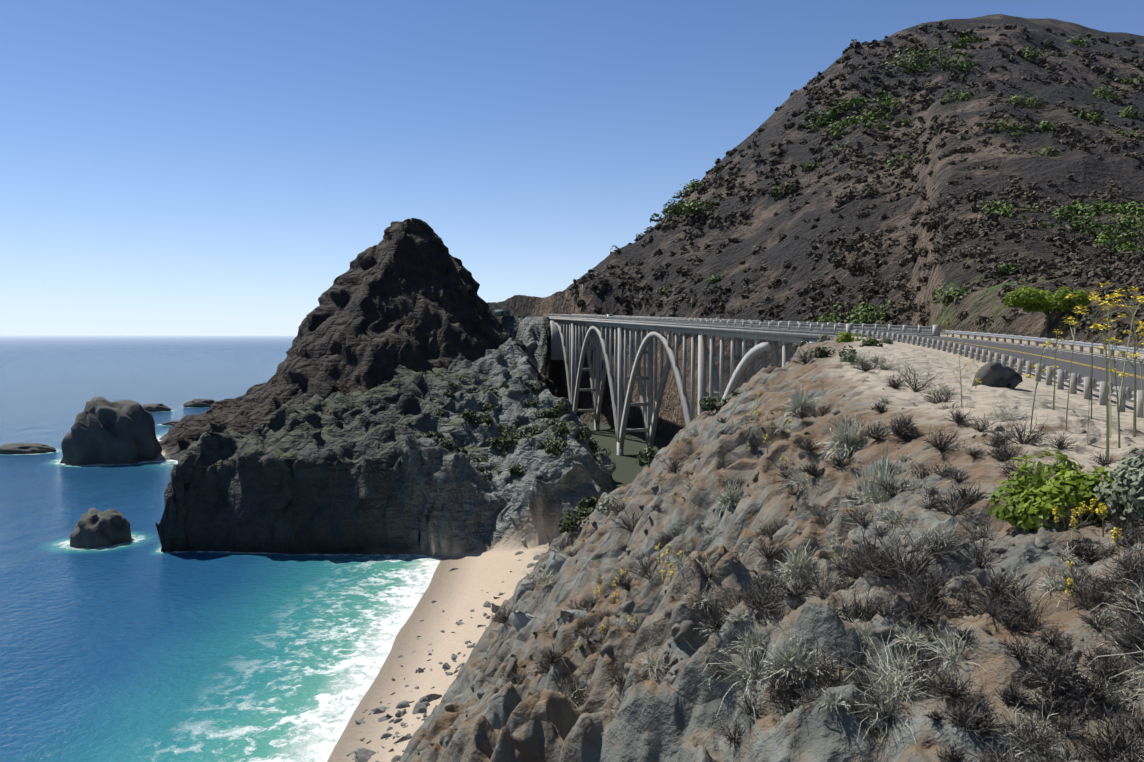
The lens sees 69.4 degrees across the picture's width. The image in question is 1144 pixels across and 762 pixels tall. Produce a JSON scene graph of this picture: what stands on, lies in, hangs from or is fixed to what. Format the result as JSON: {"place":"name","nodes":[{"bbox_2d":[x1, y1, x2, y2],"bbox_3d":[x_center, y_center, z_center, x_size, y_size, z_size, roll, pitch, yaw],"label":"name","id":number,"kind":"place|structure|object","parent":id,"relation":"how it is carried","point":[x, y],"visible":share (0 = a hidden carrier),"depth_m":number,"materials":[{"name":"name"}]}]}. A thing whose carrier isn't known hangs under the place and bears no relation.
{"place":"outdoors","nodes":[
{"label":"outdoors","id":0,"kind":"place"},
{"bbox_2d":[0,336,440,761],"bbox_3d":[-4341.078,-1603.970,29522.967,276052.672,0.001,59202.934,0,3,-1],"label":"ocean water","id":1,"kind":"structure","parent":0,"point":[140,647],"depth_m":99.00,"materials":[{"name":"blue liquid"}]},
{"bbox_2d":[0,443,56,453],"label":"wash rock","id":2,"kind":"object","parent":1,"relation":"in","point":[20,448],"visible":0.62,"depth_m":226.75,"materials":[{"name":"grey stone"}]},
{"bbox_2d":[70,507,131,547],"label":"sea stack","id":3,"kind":"object","parent":1,"relation":"in","point":[94,527],"visible":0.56,"depth_m":127.27,"materials":[{"name":"grey stone"}]},
{"bbox_2d":[60,396,161,464],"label":"sea stack","id":4,"kind":"object","parent":1,"relation":"in","point":[104,430],"visible":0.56,"depth_m":208.24,"materials":[{"name":"grey stone"}]},
{"bbox_2d":[142,403,170,411],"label":"wash rock","id":5,"kind":"object","parent":1,"relation":"in","point":[155,407],"visible":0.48,"depth_m":350.55,"materials":[{"name":"grey stone"}]},
{"bbox_2d":[162,420,180,425],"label":"wash rock","id":6,"kind":"object","parent":1,"relation":"in","point":[172,422],"visible":0.23,"depth_m":297.26,"materials":[{"name":"grey stone"}]},
{"bbox_2d":[183,399,215,406],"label":"wash rock","id":7,"kind":"object","parent":1,"relation":"in","point":[200,403],"visible":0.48,"depth_m":372.36,"materials":[{"name":"grey stone"}]},
{"bbox_2d":[0,0,1143,335],"label":"sky","id":8,"kind":"structure","parent":0,"point":[168,167],"materials":[{"name":"blue"}]},
{"bbox_2d":[148,14,1143,761],"bbox_3d":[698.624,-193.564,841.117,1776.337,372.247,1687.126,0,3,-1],"label":"rocky terrain","id":9,"kind":"structure","parent":0,"point":[318,442],"depth_m":118.59,"materials":[{"name":"grey stone"}]},
{"bbox_2d":[345,535,548,761],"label":"beach boulders","id":10,"kind":"object","parent":9,"relation":"on","point":[422,704],"visible":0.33,"depth_m":69.78,"materials":[{"name":"grey stone"}]},
{"bbox_2d":[494,310,510,315],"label":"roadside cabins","id":11,"kind":"object","parent":9,"relation":"on","point":[502,312],"visible":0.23,"depth_m":315.16,"materials":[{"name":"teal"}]},
{"bbox_2d":[477,550,587,699],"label":"slope rocks","id":12,"kind":"object","parent":9,"relation":"on","point":[519,620],"visible":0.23,"depth_m":31.60,"materials":[{"name":"grey stone"}]},
{"bbox_2d":[424,337,882,532],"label":"shrubs","id":13,"kind":"object","parent":9,"relation":"on","point":[589,503],"visible":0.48,"depth_m":133.78,"materials":[{"name":"green plant"}]},
{"bbox_2d":[548,313,939,455],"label":"arch bridge","id":14,"kind":"structure","parent":9,"relation":"on","point":[564,338],"depth_m":179.29,"materials":[{"name":"concrete"}]},
{"bbox_2d":[417,379,1143,761],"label":"slope rocks","id":15,"kind":"object","parent":9,"relation":"on","point":[683,631],"visible":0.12,"depth_m":10.16,"materials":[{"name":"grey stone"}]},
{"bbox_2d":[484,346,1143,761],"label":"dry shrubs","id":16,"kind":"object","parent":9,"relation":"on","point":[1060,676],"visible":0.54,"depth_m":7.39,"materials":[{"name":"grey plant"}]},
{"bbox_2d":[525,349,1143,760],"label":"grass tufts","id":17,"kind":"object","parent":9,"relation":"on","point":[849,439],"visible":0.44,"depth_m":7.76,"materials":[{"name":"plant"}]},
{"bbox_2d":[568,20,1143,339],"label":"shrubs","id":18,"kind":"object","parent":9,"relation":"on","point":[1087,270],"visible":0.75,"depth_m":224.22,"materials":[{"name":"green plant"}]},
{"bbox_2d":[575,281,1143,647],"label":"fennel","id":19,"kind":"object","parent":9,"relation":"on","point":[1108,418],"depth_m":15.44,"materials":[{"name":"plant"}]},
{"bbox_2d":[595,334,1143,523],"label":"shrubs","id":20,"kind":"object","parent":9,"relation":"on","point":[1128,483],"visible":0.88,"depth_m":8.31,"materials":[{"name":"green plant"}]},
{"bbox_2d":[797,510,989,604],"bbox_3d":[3.710,2.610,10.424,1.876,2.112,5.820,0,3,-1],"label":"rubble pile","id":21,"kind":"object","parent":9,"relation":"on","point":[953,581],"visible":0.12,"depth_m":8.54,"materials":[{"name":"grey stone"}]},
{"bbox_2d":[644,34,1143,327],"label":"hill bushes","id":22,"kind":"object","parent":9,"relation":"on","point":[1125,210],"visible":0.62,"depth_m":260.57,"materials":[{"name":"green plant"}]},
{"bbox_2d":[836,285,1128,530],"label":"green bushes","id":23,"kind":"object","parent":9,"relation":"on","point":[1065,488],"visible":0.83,"depth_m":9.28,"materials":[{"name":"green plant"}]},
{"bbox_2d":[847,329,1143,417],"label":"guardrail","id":24,"kind":"object","parent":9,"relation":"on","point":[1076,378],"visible":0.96,"depth_m":36.74,"materials":[{"name":"metal"}]},
{"bbox_2d":[972,362,1022,388],"bbox_3d":[16.478,-0.018,32.101,2.255,1.491,1.437,-1,3,-24],"label":"boulder","id":25,"kind":"object","parent":9,"relation":"on","point":[994,374],"visible":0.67,"depth_m":31.53,"materials":[{"name":"grey stone"}]},
{"bbox_2d":[1028,303,1056,520],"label":"bush branches","id":26,"kind":"object","parent":9,"relation":"on","point":[1048,314],"visible":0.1,"depth_m":75.68,"materials":[{"name":"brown wood"}]},
{"bbox_2d":[945,330,1143,358],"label":"guardrail","id":27,"kind":"object","parent":9,"relation":"on","point":[1122,348],"visible":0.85,"depth_m":67.45,"materials":[{"name":"metal"}]},
{"bbox_2d":[541,316,1143,403],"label":"coast road","id":28,"kind":"structure","parent":0,"point":[1081,363],"depth_m":51.22,"materials":[{"name":"grey asphalt"}]}
]}

